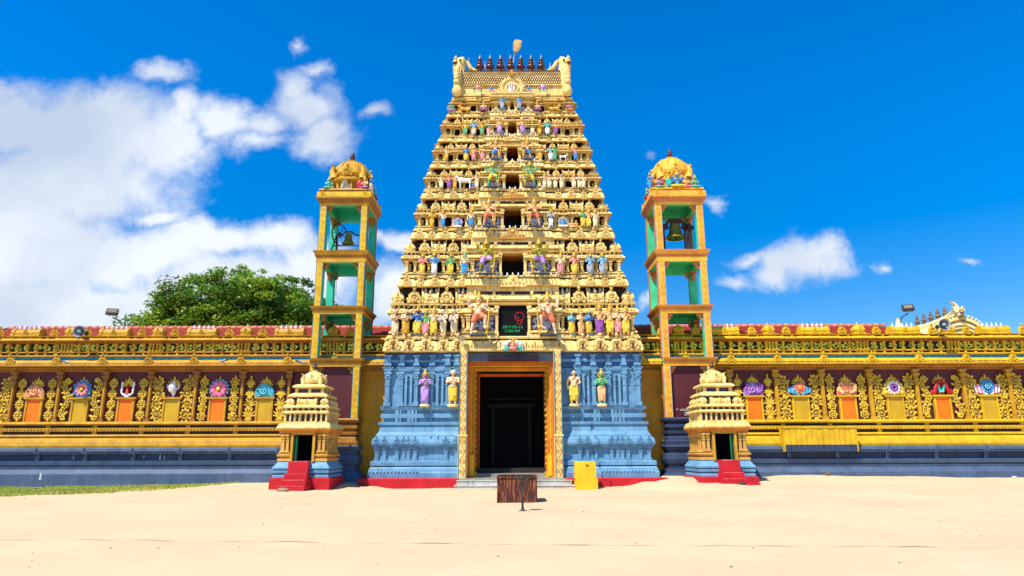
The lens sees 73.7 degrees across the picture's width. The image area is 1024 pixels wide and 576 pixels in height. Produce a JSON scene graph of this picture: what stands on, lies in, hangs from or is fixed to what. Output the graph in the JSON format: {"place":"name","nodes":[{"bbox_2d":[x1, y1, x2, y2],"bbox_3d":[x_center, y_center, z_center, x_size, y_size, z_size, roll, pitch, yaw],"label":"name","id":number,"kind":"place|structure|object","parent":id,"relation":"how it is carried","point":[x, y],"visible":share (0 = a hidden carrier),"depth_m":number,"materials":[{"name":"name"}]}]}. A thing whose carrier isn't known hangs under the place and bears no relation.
{"place":"outdoors","nodes":[
{"label":"outdoors","id":0,"kind":"place"},
{"bbox_2d":[0,475,1023,575],"bbox_3d":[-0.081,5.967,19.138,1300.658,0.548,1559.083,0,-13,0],"label":"sand","id":1,"kind":"structure","parent":0,"point":[48,531],"depth_m":13.91,"materials":[{"name":"beige sand"}]},
{"bbox_2d":[0,481,238,496],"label":"grass","id":2,"kind":"structure","parent":1,"relation":"on","point":[8,491],"depth_m":27.98,"materials":[{"name":"green plant"}]},
{"bbox_2d":[0,325,386,487],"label":"temple wall","id":3,"kind":"structure","parent":1,"relation":"on","point":[118,406],"depth_m":32.40,"materials":[{"name":"yellow paint"}]},
{"bbox_2d":[73,325,88,339],"bbox_3d":[-20.566,2.244,32.862,0.570,0.725,1.064,0,-13,0],"label":"loudspeaker","id":4,"kind":"object","parent":3,"relation":"attached to","point":[79,331],"visible":1,"depth_m":32.51,"materials":[{"name":"grey metal"}]},
{"bbox_2d":[105,308,122,325],"bbox_3d":[-19.640,1.693,33.678,0.818,1.393,0.393,5,-14,-19],"label":"floodlight","id":5,"kind":"object","parent":3,"relation":"attached to","point":[112,311],"visible":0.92,"depth_m":33.68,"materials":[{"name":"metal"}]},
{"bbox_2d":[0,325,391,336],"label":"roof","id":6,"kind":"structure","parent":1,"relation":"on","point":[376,330],"depth_m":39.24,"materials":[{"name":"beige paint"}]},
{"bbox_2d":[111,264,349,325],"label":"rain tree","id":7,"kind":"object","parent":1,"relation":"on","point":[242,298],"visible":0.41,"depth_m":45.79,"materials":[{"name":"green plant"}]},
{"bbox_2d":[277,488,288,491],"bbox_3d":[-8.846,7.811,26.369,0.506,0.198,0.296,0,-13,0],"label":"rock","id":8,"kind":"object","parent":1,"relation":"on","point":[283,489],"visible":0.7,"depth_m":26.26,"materials":[{"name":"stone"}]},
{"bbox_2d":[268,361,343,490],"bbox_3d":[-8.624,5.981,28.812,2.441,5.972,3.447,0,-13,0],"label":"shrine","id":9,"kind":"object","parent":1,"relation":"on","point":[310,429],"visible":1,"depth_m":28.37,"materials":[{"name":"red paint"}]},
{"bbox_2d":[293,435,298,460],"bbox_3d":[-8.980,6.880,28.309,0.140,1.498,0.571,3,-14,-12],"label":"door","id":10,"kind":"structure","parent":9,"relation":"in","point":[296,440],"depth_m":28.22,"materials":[{"name":"green paint"}]},
{"bbox_2d":[309,152,381,483],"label":"bell tower","id":11,"kind":"structure","parent":1,"relation":"on","point":[346,195],"depth_m":33.10,"materials":[{"name":"yellow paint"}]},
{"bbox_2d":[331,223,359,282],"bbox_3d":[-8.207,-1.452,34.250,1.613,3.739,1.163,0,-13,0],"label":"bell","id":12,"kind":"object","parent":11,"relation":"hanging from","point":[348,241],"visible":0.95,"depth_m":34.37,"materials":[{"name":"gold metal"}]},
{"bbox_2d":[8,539,940,547],"bbox_3d":[-1.592,4.521,12.086,22.009,0.057,0.071,-1,-13,5],"label":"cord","id":13,"kind":"object","parent":1,"relation":"on","point":[514,544],"visible":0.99,"depth_m":11.89,"materials":[{"name":"beige"}]},
{"bbox_2d":[358,55,667,489],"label":"temple tower","id":14,"kind":"structure","parent":1,"relation":"on","point":[512,209],"depth_m":32.65,"materials":[{"name":"beige paint"}]},
{"bbox_2d":[499,306,526,334],"bbox_3d":[0.044,1.534,32.258,1.297,1.403,0.089,0,-13,0],"label":"led clock","id":15,"kind":"object","parent":14,"relation":"attached to","point":[512,320],"visible":1,"depth_m":32.24,"materials":[{"name":"green"}]},
{"bbox_2d":[488,354,538,360],"bbox_3d":[0.055,3.206,31.427,2.340,0.308,0.152,0,-13,0],"label":"sign board","id":16,"kind":"object","parent":14,"relation":"attached to","point":[513,357],"visible":1,"depth_m":31.35,"materials":[{"name":"grey"}]},
{"bbox_2d":[513,39,521,63],"bbox_3d":[0.268,-13.337,39.054,0.602,1.915,0.140,0,-13,0],"label":"roof ornament","id":17,"kind":"object","parent":14,"relation":"on","point":[517,44],"visible":0.95,"depth_m":39.12,"materials":[{"name":"beige"}]},
{"bbox_2d":[558,335,561,346],"bbox_3d":[2.191,2.446,31.357,0.180,0.514,0.179,0,-13,0],"label":"spotlight","id":18,"kind":"object","parent":14,"relation":"attached to","point":[559,338],"visible":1,"depth_m":31.32,"materials":[{"name":"metal"}]},
{"bbox_2d":[497,474,536,502],"bbox_3d":[0.156,6.576,22.334,1.279,0.860,1.760,0,-13,0],"label":"metal bin","id":19,"kind":"object","parent":1,"relation":"on","point":[509,488],"visible":0.89,"depth_m":21.51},
{"bbox_2d":[516,476,528,510],"bbox_3d":[0.287,5.658,18.698,0.380,0.955,0.380,0,-13,0],"label":"lamp stand","id":20,"kind":"object","parent":1,"relation":"on","point":[522,479],"visible":0.96,"depth_m":18.67,"materials":[{"name":"metal"}]},
{"bbox_2d":[574,461,597,489],"bbox_3d":[3.125,8.005,28.982,0.934,1.239,0.800,0,-13,0],"label":"donation box","id":21,"kind":"object","parent":1,"relation":"on","point":[585,478],"visible":0.91,"depth_m":28.67,"materials":[{"name":"yellow paint"}]},
{"bbox_2d":[641,149,717,475],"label":"bell tower","id":22,"kind":"structure","parent":1,"relation":"on","point":[676,190],"depth_m":33.09,"materials":[{"name":"yellow paint"}]},
{"bbox_2d":[662,218,693,248],"bbox_3d":[8.329,-2.571,34.504,1.754,1.931,1.025,0,-13,0],"label":"bell","id":23,"kind":"object","parent":22,"relation":"hanging from","point":[675,234],"visible":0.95,"depth_m":34.42,"materials":[{"name":"gold metal"}]},
{"bbox_2d":[683,360,758,485],"bbox_3d":[8.769,5.925,28.811,2.441,5.972,3.446,0,-13,0],"label":"shrine","id":24,"kind":"object","parent":1,"relation":"on","point":[717,427],"visible":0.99,"depth_m":28.47,"materials":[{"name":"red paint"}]},
{"bbox_2d":[728,434,734,459],"bbox_3d":[9.131,6.822,28.310,0.140,1.498,0.572,-3,-14,12],"label":"door","id":25,"kind":"structure","parent":24,"relation":"in","point":[731,445],"depth_m":28.21,"materials":[{"name":"green paint"}]},
{"bbox_2d":[634,323,886,333],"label":"tiled hall","id":26,"kind":"structure","parent":1,"relation":"on","point":[646,329],"depth_m":38.94,"materials":[{"name":"beige paint"}]},
{"bbox_2d":[639,322,1023,477],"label":"temple wall","id":27,"kind":"structure","parent":1,"relation":"on","point":[906,400],"depth_m":32.45,"materials":[{"name":"yellow paint"}]},
{"bbox_2d":[779,427,858,451],"bbox_3d":[13.958,6.883,31.096,3.350,1.095,0.530,0,-13,0],"label":"board cover","id":28,"kind":"object","parent":27,"relation":"attached to","point":[801,439],"visible":1,"depth_m":30.87,"materials":[{"name":"yellow paint"}]},
{"bbox_2d":[900,304,915,324],"bbox_3d":[19.517,1.459,33.685,0.713,1.325,0.392,-5,-14,19],"label":"floodlight","id":29,"kind":"object","parent":27,"relation":"attached to","point":[907,307],"visible":0.96,"depth_m":33.70,"materials":[{"name":"metal"}]},
{"bbox_2d":[934,319,950,335],"bbox_3d":[20.571,1.925,32.907,0.570,0.725,1.064,0,-13,0],"label":"loudspeaker","id":30,"kind":"object","parent":27,"relation":"attached to","point":[944,324],"visible":0.98,"depth_m":32.59,"materials":[{"name":"grey metal"}]},
{"bbox_2d":[895,302,985,333],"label":"sanctuary","id":31,"kind":"structure","parent":1,"relation":"on","point":[955,318],"depth_m":39.64,"materials":[{"name":"beige paint"}]},
{"bbox_2d":[0,0,1023,332],"label":"sky","id":32,"kind":"structure","parent":0,"point":[859,161],"materials":[{"name":"blue"}]},
{"bbox_2d":[2,482,1023,566],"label":"pebbles","id":33,"kind":"object","parent":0,"point":[528,511],"visible":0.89,"depth_m":16.29,"materials":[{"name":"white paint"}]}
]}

